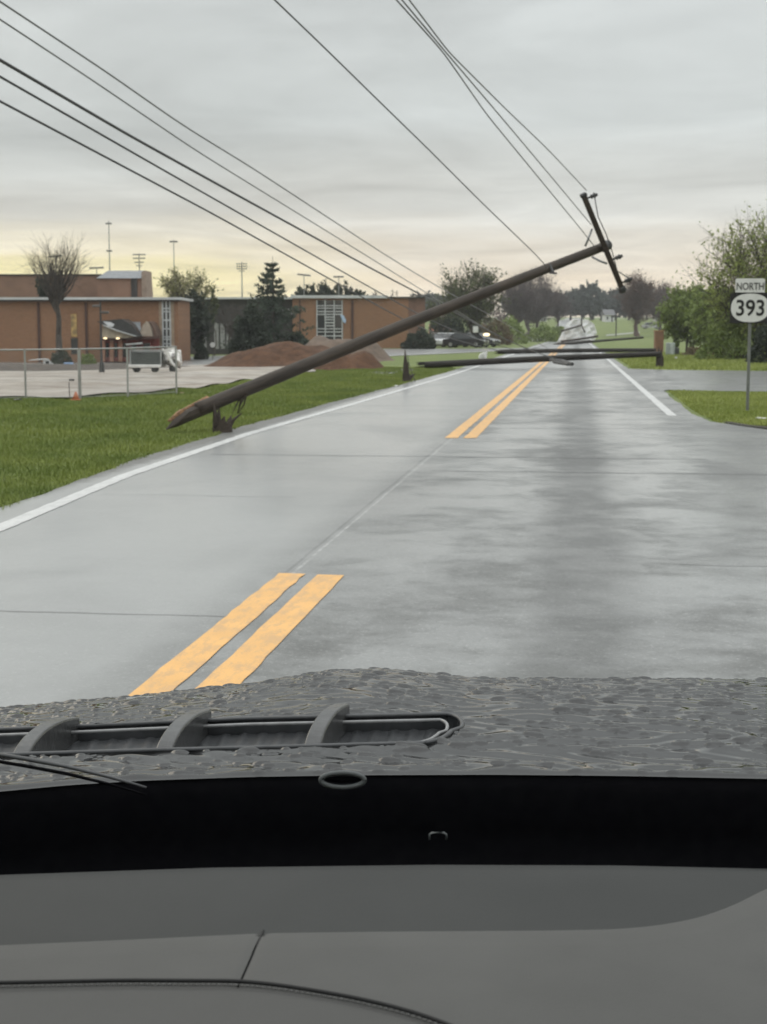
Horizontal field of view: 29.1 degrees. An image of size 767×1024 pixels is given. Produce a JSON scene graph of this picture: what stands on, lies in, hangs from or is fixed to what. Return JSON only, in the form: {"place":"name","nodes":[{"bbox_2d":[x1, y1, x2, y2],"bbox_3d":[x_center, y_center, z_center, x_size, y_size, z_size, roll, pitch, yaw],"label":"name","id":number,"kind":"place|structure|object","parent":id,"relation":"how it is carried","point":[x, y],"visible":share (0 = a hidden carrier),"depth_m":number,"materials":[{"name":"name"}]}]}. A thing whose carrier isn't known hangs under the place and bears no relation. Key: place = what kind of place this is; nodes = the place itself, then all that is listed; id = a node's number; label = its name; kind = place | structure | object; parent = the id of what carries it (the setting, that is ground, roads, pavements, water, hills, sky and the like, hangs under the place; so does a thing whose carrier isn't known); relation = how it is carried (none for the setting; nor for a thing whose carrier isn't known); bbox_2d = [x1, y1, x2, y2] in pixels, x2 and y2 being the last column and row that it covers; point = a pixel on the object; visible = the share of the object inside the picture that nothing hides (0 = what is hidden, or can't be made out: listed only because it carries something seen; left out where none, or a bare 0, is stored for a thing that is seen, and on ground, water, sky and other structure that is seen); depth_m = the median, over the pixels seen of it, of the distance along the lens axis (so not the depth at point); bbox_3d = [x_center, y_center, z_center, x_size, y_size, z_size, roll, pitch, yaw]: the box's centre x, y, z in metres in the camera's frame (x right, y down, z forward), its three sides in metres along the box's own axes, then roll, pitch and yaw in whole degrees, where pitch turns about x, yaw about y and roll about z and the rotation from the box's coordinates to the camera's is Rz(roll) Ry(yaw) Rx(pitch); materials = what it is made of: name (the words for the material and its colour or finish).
{"place":"outdoors","nodes":[
{"label":"outdoors","id":0,"kind":"place"},
{"bbox_2d":[0,348,532,365],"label":"street","id":1,"kind":"structure","parent":0,"point":[210,360],"depth_m":116.16,"materials":[{"name":"asphalt"}]},
{"bbox_2d":[13,231,95,362],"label":"bare tree","id":2,"kind":"object","parent":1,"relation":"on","point":[56,291],"visible":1,"depth_m":97.55,"materials":[{"name":"brown plant"}]},
{"bbox_2d":[182,288,219,358],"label":"dark tree","id":3,"kind":"object","parent":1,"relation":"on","point":[200,325],"visible":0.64,"depth_m":120.71,"materials":[{"name":"green plant"}]},
{"bbox_2d":[0,317,764,505],"bbox_3d":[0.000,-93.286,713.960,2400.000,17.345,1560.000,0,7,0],"label":"ground","id":4,"kind":"structure","parent":0,"point":[603,329],"depth_m":144.25,"materials":[{"name":"plant"}]},
{"bbox_2d":[35,276,50,296],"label":"evergreen tree","id":5,"kind":"object","parent":4,"relation":"on","point":[40,291],"visible":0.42,"depth_m":118.03,"materials":[{"name":"green plant"}]},
{"bbox_2d":[51,350,72,363],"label":"clipped bush","id":6,"kind":"object","parent":4,"relation":"on","point":[59,358],"visible":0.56,"depth_m":96.21,"materials":[{"name":"green plant"}]},
{"bbox_2d":[0,270,152,296],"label":"school hall","id":7,"kind":"structure","parent":4,"relation":"on","point":[122,284],"depth_m":124.40,"materials":[{"name":"brick"}]},
{"bbox_2d":[81,353,95,363],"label":"clipped bush","id":8,"kind":"object","parent":4,"relation":"on","point":[90,357],"visible":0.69,"depth_m":95.33,"materials":[{"name":"green plant"}]},
{"bbox_2d":[0,346,177,398],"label":"chain link fence","id":9,"kind":"object","parent":4,"relation":"on","point":[78,361],"visible":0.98,"depth_m":35.09,"materials":[{"name":"metal"}]},
{"bbox_2d":[0,297,192,361],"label":"school building","id":10,"kind":"structure","parent":4,"relation":"on","point":[27,322],"depth_m":109.05,"materials":[{"name":"brick"}]},
{"bbox_2d":[71,314,76,336],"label":"lit window","id":11,"kind":"structure","parent":10,"relation":"in","point":[73,316],"depth_m":109.08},
{"bbox_2d":[71,338,77,353],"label":"dark door","id":12,"kind":"structure","parent":10,"relation":"in","point":[74,341],"depth_m":109.24,"materials":[{"name":"grey glass"}]},
{"bbox_2d":[105,341,109,360],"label":"entrance door","id":13,"kind":"structure","parent":10,"relation":"in","point":[107,343],"depth_m":107.36,"materials":[{"name":"red paint"}]},
{"bbox_2d":[114,341,117,360],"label":"entrance door","id":14,"kind":"structure","parent":10,"relation":"in","point":[115,342],"depth_m":107.34,"materials":[{"name":"red paint"}]},
{"bbox_2d":[162,301,170,348],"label":"window","id":15,"kind":"structure","parent":10,"relation":"in","point":[166,305],"depth_m":109.03,"materials":[{"name":"white glass"}]},
{"bbox_2d":[0,365,315,396],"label":"concrete lot","id":16,"kind":"structure","parent":4,"relation":"on","point":[193,376],"depth_m":47.52,"materials":[{"name":"concrete"}]},
{"bbox_2d":[0,363,185,370],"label":"curb","id":17,"kind":"object","parent":16,"relation":"on","point":[16,367],"visible":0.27,"depth_m":73.32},
{"bbox_2d":[92,302,108,371],"bbox_3d":[-11.477,-7.075,60.085,0.671,2.921,0.240,0,7,0],"label":"lamp post","id":18,"kind":"object","parent":16,"relation":"on","point":[101,367],"visible":0.86,"depth_m":60.05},
{"bbox_2d":[128,348,181,371],"bbox_3d":[-9.280,-6.314,60.883,2.138,1.079,2.100,0,7,0],"label":"box truck","id":19,"kind":"object","parent":16,"relation":"on","point":[159,358],"visible":0.76,"depth_m":60.04,"materials":[{"name":"metal"}]},
{"bbox_2d":[204,345,282,366],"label":"dirt mound","id":20,"kind":"object","parent":16,"relation":"on","point":[269,356],"visible":0.44,"depth_m":68.15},
{"bbox_2d":[153,266,223,303],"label":"budding tree","id":21,"kind":"object","parent":4,"relation":"on","point":[171,288],"visible":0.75,"depth_m":135.83,"materials":[{"name":"green plant"}]},
{"bbox_2d":[193,344,208,359],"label":"clipped bush","id":22,"kind":"object","parent":4,"relation":"on","point":[202,350],"visible":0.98,"depth_m":116.12,"materials":[{"name":"green plant"}]},
{"bbox_2d":[208,287,219,355],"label":"columnar tree","id":23,"kind":"object","parent":4,"relation":"on","point":[213,302],"visible":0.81,"depth_m":138.53,"materials":[{"name":"green plant"}]},
{"bbox_2d":[212,403,241,433],"bbox_3d":[-2.455,-1.433,22.921,0.424,0.514,0.310,3,8,26],"label":"pole stump","id":24,"kind":"object","parent":4,"relation":"on","point":[220,425],"visible":0.93,"depth_m":22.91,"materials":[{"name":"brown wood"}]},
{"bbox_2d":[0,366,455,508],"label":"grass","id":25,"kind":"structure","parent":4,"relation":"on","point":[324,386],"depth_m":25.20,"materials":[{"name":"plant"}]},
{"bbox_2d":[214,300,245,341],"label":"bare tree","id":26,"kind":"object","parent":4,"relation":"on","point":[229,329],"visible":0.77,"depth_m":118.90,"materials":[{"name":"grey plant"}]},
{"bbox_2d":[236,262,246,296],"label":"floodlight mast","id":27,"kind":"object","parent":4,"relation":"on","point":[241,266],"visible":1,"depth_m":251.92,"materials":[{"name":"metal"}]},
{"bbox_2d":[190,297,292,353],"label":"recessed wing","id":28,"kind":"structure","parent":4,"relation":"on","point":[221,337],"depth_m":148.72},
{"bbox_2d":[227,299,271,353],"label":"evergreen bush","id":29,"kind":"object","parent":4,"relation":"on","point":[247,336],"visible":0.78,"depth_m":110.39,"materials":[{"name":"green plant"}]},
{"bbox_2d":[219,259,314,350],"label":"spruce tree","id":30,"kind":"object","parent":4,"relation":"on","point":[271,301],"visible":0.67,"depth_m":113.71,"materials":[{"name":"green plant"}]},
{"bbox_2d":[262,341,328,365],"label":"dirt mound","id":31,"kind":"object","parent":4,"relation":"on","point":[293,352],"visible":0.24,"depth_m":68.80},
{"bbox_2d":[285,331,308,344],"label":"evergreen bush","id":32,"kind":"object","parent":4,"relation":"on","point":[300,337],"visible":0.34,"depth_m":114.82,"materials":[{"name":"green plant"}]},
{"bbox_2d":[291,284,314,294],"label":"rounded tree","id":33,"kind":"object","parent":4,"relation":"on","point":[300,291],"visible":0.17,"depth_m":173.78,"materials":[{"name":"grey plant"}]},
{"bbox_2d":[309,279,334,294],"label":"rounded tree","id":34,"kind":"object","parent":4,"relation":"on","point":[324,289],"visible":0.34,"depth_m":177.68,"materials":[{"name":"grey plant"}]},
{"bbox_2d":[313,351,383,369],"bbox_3d":[-1.521,-6.513,63.679,3.795,0.847,5.980,0,7,0],"label":"dirt mound","id":35,"kind":"object","parent":4,"relation":"on","point":[363,360],"visible":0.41,"depth_m":62.02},
{"bbox_2d":[331,280,365,294],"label":"rounded tree","id":36,"kind":"object","parent":4,"relation":"on","point":[347,292],"visible":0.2,"depth_m":181.80,"materials":[{"name":"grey plant"}]},
{"bbox_2d":[305,335,393,360],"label":"dirt mound","id":37,"kind":"object","parent":4,"relation":"on","point":[377,351],"visible":0.28,"depth_m":81.74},
{"bbox_2d":[291,295,424,347],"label":"school wing","id":38,"kind":"structure","parent":4,"relation":"on","point":[322,314],"depth_m":146.71,"materials":[{"name":"brick"}]},
{"bbox_2d":[316,300,342,338],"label":"window","id":39,"kind":"structure","parent":38,"relation":"in","point":[324,308],"depth_m":146.71,"materials":[{"name":"white glass"}]},
{"bbox_2d":[166,192,631,429],"bbox_3d":[0.761,-3.688,25.550,10.366,4.130,0.636,-6,9,-39],"label":"utility pole","id":40,"kind":"object","parent":4,"relation":"on","point":[203,406],"visible":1,"depth_m":25.26,"materials":[{"name":"brown wood"}]},
{"bbox_2d":[0,100,509,352],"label":"power line","id":41,"kind":"object","parent":40,"relation":"attached to","point":[70,138],"visible":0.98,"depth_m":17.18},
{"bbox_2d":[0,75,522,351],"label":"power line","id":42,"kind":"object","parent":40,"relation":"attached to","point":[73,118],"visible":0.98,"depth_m":17.26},
{"bbox_2d":[0,1,547,348],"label":"power line","id":43,"kind":"object","parent":40,"relation":"attached to","point":[48,33],"visible":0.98,"depth_m":19.84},
{"bbox_2d":[0,19,555,358],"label":"power line","id":44,"kind":"object","parent":40,"relation":"attached to","point":[27,37],"visible":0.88,"depth_m":19.56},
{"bbox_2d":[0,58,561,361],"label":"power line","id":45,"kind":"object","parent":40,"relation":"attached to","point":[9,65],"visible":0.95,"depth_m":17.42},
{"bbox_2d":[274,0,546,266],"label":"power line","id":46,"kind":"object","parent":40,"relation":"attached to","point":[306,30],"visible":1,"depth_m":17.73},
{"bbox_2d":[396,0,594,246],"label":"power line","id":47,"kind":"object","parent":40,"relation":"attached to","point":[410,15],"visible":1,"depth_m":18.36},
{"bbox_2d":[401,0,591,224],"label":"power line","id":48,"kind":"object","parent":40,"relation":"attached to","point":[407,6],"visible":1,"depth_m":18.27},
{"bbox_2d":[409,0,586,190],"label":"power line","id":49,"kind":"object","parent":40,"relation":"attached to","point":[410,1],"visible":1,"depth_m":18.37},
{"bbox_2d":[402,351,415,381],"bbox_3d":[0.784,-4.604,46.718,0.399,1.068,0.273,-4,8,-31],"label":"pole stump","id":50,"kind":"object","parent":4,"relation":"on","point":[406,376],"visible":0.93,"depth_m":46.64,"materials":[{"name":"brown wood"}]},
{"bbox_2d":[399,326,435,348],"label":"clipped bush","id":51,"kind":"object","parent":4,"relation":"on","point":[421,342],"visible":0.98,"depth_m":138.25,"materials":[{"name":"green plant"}]},
{"bbox_2d":[413,291,442,309],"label":"tree","id":52,"kind":"object","parent":4,"relation":"on","point":[429,296],"visible":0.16,"depth_m":444.05,"materials":[{"name":"green plant"}]},
{"bbox_2d":[425,297,450,345],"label":"bare tree","id":53,"kind":"object","parent":4,"relation":"on","point":[434,305],"visible":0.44,"depth_m":170.54,"materials":[{"name":"green plant"}]},
{"bbox_2d":[431,333,447,346],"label":"parked car","id":54,"kind":"object","parent":4,"relation":"on","point":[439,339],"visible":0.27,"depth_m":155.96,"materials":[{"name":"white paint"}]},
{"bbox_2d":[425,315,466,345],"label":"hedge bush","id":55,"kind":"object","parent":4,"relation":"on","point":[443,329],"visible":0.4,"depth_m":173.81,"materials":[{"name":"green plant"}]},
{"bbox_2d":[447,313,481,332],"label":"hedge bush","id":56,"kind":"object","parent":4,"relation":"on","point":[468,331],"visible":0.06,"depth_m":179.63,"materials":[{"name":"green plant"}]},
{"bbox_2d":[443,333,488,347],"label":"parked car","id":57,"kind":"object","parent":4,"relation":"on","point":[450,342],"visible":0.93,"depth_m":150.36,"materials":[{"name":"paint"}]},
{"bbox_2d":[435,258,521,345],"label":"leafing tree","id":58,"kind":"object","parent":4,"relation":"on","point":[473,313],"visible":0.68,"depth_m":165.43,"materials":[{"name":"green plant"}]},
{"bbox_2d":[466,333,500,346],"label":"parked car","id":59,"kind":"object","parent":4,"relation":"on","point":[489,339],"visible":0.43,"depth_m":158.08,"materials":[{"name":"paint"}]},
{"bbox_2d":[469,304,516,338],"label":"hedge bush","id":60,"kind":"object","parent":4,"relation":"on","point":[496,315],"visible":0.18,"depth_m":212.33,"materials":[{"name":"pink plant"}]},
{"bbox_2d":[478,318,513,344],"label":"hedge bush","id":61,"kind":"object","parent":4,"relation":"on","point":[503,328],"visible":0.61,"depth_m":183.62,"materials":[{"name":"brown plant"}]},
{"bbox_2d":[490,314,528,343],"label":"hedge bush","id":62,"kind":"object","parent":4,"relation":"on","point":[512,320],"visible":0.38,"depth_m":202.57,"materials":[{"name":"green plant"}]},
{"bbox_2d":[495,272,546,338],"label":"purple tree","id":63,"kind":"object","parent":4,"relation":"on","point":[517,309],"visible":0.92,"depth_m":257.39,"materials":[{"name":"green plant"}]},
{"bbox_2d":[515,266,563,334],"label":"purple tree","id":64,"kind":"object","parent":4,"relation":"on","point":[545,305],"visible":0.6,"depth_m":282.44,"materials":[{"name":"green plant"}]},
{"bbox_2d":[527,322,558,341],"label":"hedge bush","id":65,"kind":"object","parent":4,"relation":"on","point":[551,335],"visible":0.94,"depth_m":237.00,"materials":[{"name":"green plant"}]},
{"bbox_2d":[545,326,564,338],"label":"hedge bush","id":66,"kind":"object","parent":4,"relation":"on","point":[560,328],"visible":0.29,"depth_m":259.00,"materials":[{"name":"green plant"}]},
{"bbox_2d":[546,289,574,329],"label":"purple tree","id":67,"kind":"object","parent":4,"relation":"on","point":[559,309],"visible":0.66,"depth_m":297.58,"materials":[{"name":"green plant"}]},
{"bbox_2d":[561,290,585,319],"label":"tree","id":68,"kind":"object","parent":4,"relation":"on","point":[571,315],"visible":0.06,"depth_m":477.65,"materials":[{"name":"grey plant"}]},
{"bbox_2d":[494,348,653,353],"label":"fallen pole","id":69,"kind":"object","parent":4,"relation":"on","point":[568,350],"visible":0.96,"depth_m":105.31,"materials":[{"name":"brown wood"}]},
{"bbox_2d":[566,288,587,319],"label":"tree","id":70,"kind":"object","parent":4,"relation":"on","point":[576,310],"visible":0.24,"depth_m":470.98,"materials":[{"name":"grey plant"}]},
{"bbox_2d":[574,278,607,319],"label":"tree","id":71,"kind":"object","parent":4,"relation":"on","point":[590,303],"visible":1,"depth_m":448.64,"materials":[{"name":"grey plant"}]},
{"bbox_2d":[554,336,643,344],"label":"fallen pole","id":72,"kind":"object","parent":4,"relation":"on","point":[594,341],"visible":0.88,"depth_m":185.67,"materials":[{"name":"brown wood"}]},
{"bbox_2d":[593,294,617,319],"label":"tree","id":73,"kind":"object","parent":4,"relation":"on","point":[605,304],"visible":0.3,"depth_m":460.31,"materials":[{"name":"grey plant"}]},
{"bbox_2d":[601,309,615,321],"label":"house","id":74,"kind":"structure","parent":4,"relation":"on","point":[606,314],"depth_m":392.05,"materials":[{"name":"white"}]},
{"bbox_2d":[602,287,626,319],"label":"tree","id":75,"kind":"object","parent":4,"relation":"on","point":[617,311],"visible":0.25,"depth_m":462.45,"materials":[{"name":"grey plant"}]},
{"bbox_2d":[608,288,630,319],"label":"tree","id":76,"kind":"object","parent":4,"relation":"on","point":[614,302],"visible":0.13,"depth_m":455.51,"materials":[{"name":"grey plant"}]},
{"bbox_2d":[611,269,662,335],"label":"reddish tree","id":77,"kind":"object","parent":4,"relation":"on","point":[638,300],"visible":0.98,"depth_m":279.30,"materials":[{"name":"red plant"}]},
{"bbox_2d":[653,330,664,351],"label":"brick pillar","id":78,"kind":"structure","parent":4,"relation":"on","point":[658,338],"depth_m":108.97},
{"bbox_2d":[656,348,663,366],"bbox_3d":[12.037,-6.717,64.360,0.360,1.006,0.351,0,7,0],"label":"pole stump","id":79,"kind":"object","parent":4,"relation":"on","point":[659,361],"visible":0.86,"depth_m":64.27,"materials":[{"name":"brown wood"}]},
{"bbox_2d":[416,351,660,367],"bbox_3d":[6.673,-6.590,64.050,10.750,0.743,0.301,0,7,-2],"label":"fallen pole","id":80,"kind":"object","parent":79,"relation":"on","point":[470,362],"visible":0.97,"depth_m":63.95,"materials":[{"name":"brown wood"}]},
{"bbox_2d":[644,278,682,329],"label":"reddish tree","id":81,"kind":"object","parent":4,"relation":"on","point":[656,303],"visible":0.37,"depth_m":309.28,"materials":[{"name":"purple plant"}]},
{"bbox_2d":[666,343,678,354],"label":"utility box","id":82,"kind":"object","parent":4,"relation":"on","point":[671,349],"visible":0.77,"depth_m":99.38,"materials":[{"name":"grey metal"}]},
{"bbox_2d":[649,280,711,351],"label":"tree","id":83,"kind":"object","parent":4,"relation":"on","point":[673,317],"visible":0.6,"depth_m":110.51,"materials":[{"name":"green plant"}]},
{"bbox_2d":[611,352,766,370],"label":"grass","id":84,"kind":"structure","parent":4,"relation":"on","point":[683,362],"depth_m":70.28,"materials":[{"name":"plant"}]},
{"bbox_2d":[682,346,726,354],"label":"wild bush","id":85,"kind":"object","parent":4,"relation":"on","point":[690,350],"visible":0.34,"depth_m":97.08,"materials":[{"name":"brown plant"}]},
{"bbox_2d":[682,282,738,348],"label":"bush","id":86,"kind":"object","parent":4,"relation":"on","point":[698,324],"visible":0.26,"depth_m":102.63,"materials":[{"name":"green plant"}]},
{"bbox_2d":[667,199,766,358],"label":"spring tree","id":87,"kind":"object","parent":4,"relation":"on","point":[723,292],"visible":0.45,"depth_m":82.24,"materials":[{"name":"green plant"}]},
{"bbox_2d":[668,389,766,429],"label":"grass","id":88,"kind":"structure","parent":4,"relation":"on","point":[719,406],"depth_m":31.31,"materials":[{"name":"plant"}]},
{"bbox_2d":[730,278,766,410],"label":"route sign","id":89,"kind":"object","parent":88,"relation":"on","point":[748,300],"visible":1,"depth_m":29.02,"materials":[{"name":"metal"}]},
{"bbox_2d":[693,315,765,359],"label":"wild bush","id":90,"kind":"object","parent":4,"relation":"on","point":[730,340],"visible":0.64,"depth_m":82.52,"materials":[{"name":"green plant"}]},
{"bbox_2d":[726,421,766,427],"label":"soil edge","id":91,"kind":"object","parent":4,"relation":"on","point":[761,426],"visible":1,"depth_m":24.43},
{"bbox_2d":[745,323,766,363],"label":"wild bush","id":92,"kind":"object","parent":4,"relation":"on","point":[760,333],"visible":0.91,"depth_m":73.09,"materials":[{"name":"green plant"}]},
{"bbox_2d":[0,318,766,706],"bbox_3d":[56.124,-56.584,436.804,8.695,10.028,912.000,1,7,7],"label":"road","id":93,"kind":"structure","parent":0,"point":[592,518],"depth_m":10.79,"materials":[{"name":"asphalt"}]},
{"bbox_2d":[128,573,303,695],"bbox_3d":[-1.053,0.825,5.929,0.183,0.001,7.224,1,7,7],"label":"line","id":94,"kind":"object","parent":93,"relation":"on","point":[181,667],"visible":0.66,"depth_m":7.44,"materials":[{"name":"yellow paint"}]},
{"bbox_2d":[195,574,343,688],"bbox_3d":[-0.798,0.830,5.886,0.189,0.001,7.193,1,7,7],"label":"line","id":95,"kind":"object","parent":93,"relation":"on","point":[249,655],"visible":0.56,"depth_m":7.56,"materials":[{"name":"yellow paint"}]},
{"bbox_2d":[0,320,561,530],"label":"edge line","id":96,"kind":"object","parent":93,"relation":"on","point":[15,521],"visible":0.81,"depth_m":16.42,"materials":[{"name":"white paint"}]},
{"bbox_2d":[0,667,766,1023],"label":"car","id":97,"kind":"object","parent":93,"relation":"on","point":[374,845],"visible":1,"depth_m":1.55,"materials":[{"name":"grey paint"}]},
{"bbox_2d":[445,319,572,437],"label":"line","id":98,"kind":"object","parent":93,"relation":"on","point":[463,427],"visible":0.91,"depth_m":29.81,"materials":[{"name":"yellow paint"}]},
{"bbox_2d":[464,345,564,437],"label":"line","id":99,"kind":"object","parent":93,"relation":"on","point":[479,428],"visible":0.91,"depth_m":29.62,"materials":[{"name":"yellow paint"}]},
{"bbox_2d":[549,358,573,365],"bbox_3d":[7.479,-6.353,62.689,0.619,0.285,2.112,-1,7,-10],"label":"torn fitting","id":100,"kind":"object","parent":93,"relation":"on","point":[565,362],"visible":0.97,"depth_m":62.26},
{"bbox_2d":[557,319,596,342],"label":"wreckage","id":101,"kind":"object","parent":93,"relation":"on","point":[575,328],"visible":0.8,"depth_m":211.70,"materials":[{"name":"white wood"}]},
{"bbox_2d":[561,335,597,342],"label":"fallen crossarm","id":102,"kind":"object","parent":93,"relation":"on","point":[576,339],"visible":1,"depth_m":187.49,"materials":[{"name":"grey wood"}]},
{"bbox_2d":[589,343,676,415],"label":"edge line","id":103,"kind":"object","parent":93,"relation":"on","point":[661,406],"visible":0.92,"depth_m":37.37,"materials":[{"name":"white paint"}]},
{"bbox_2d":[0,0,766,316],"label":"sky","id":104,"kind":"structure","parent":0,"point":[658,108],"materials":[{"name":"grey"}]},
{"bbox_2d":[634,369,766,391],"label":"side road","id":105,"kind":"structure","parent":0,"point":[707,380],"depth_m":48.72,"materials":[{"name":"asphalt"}]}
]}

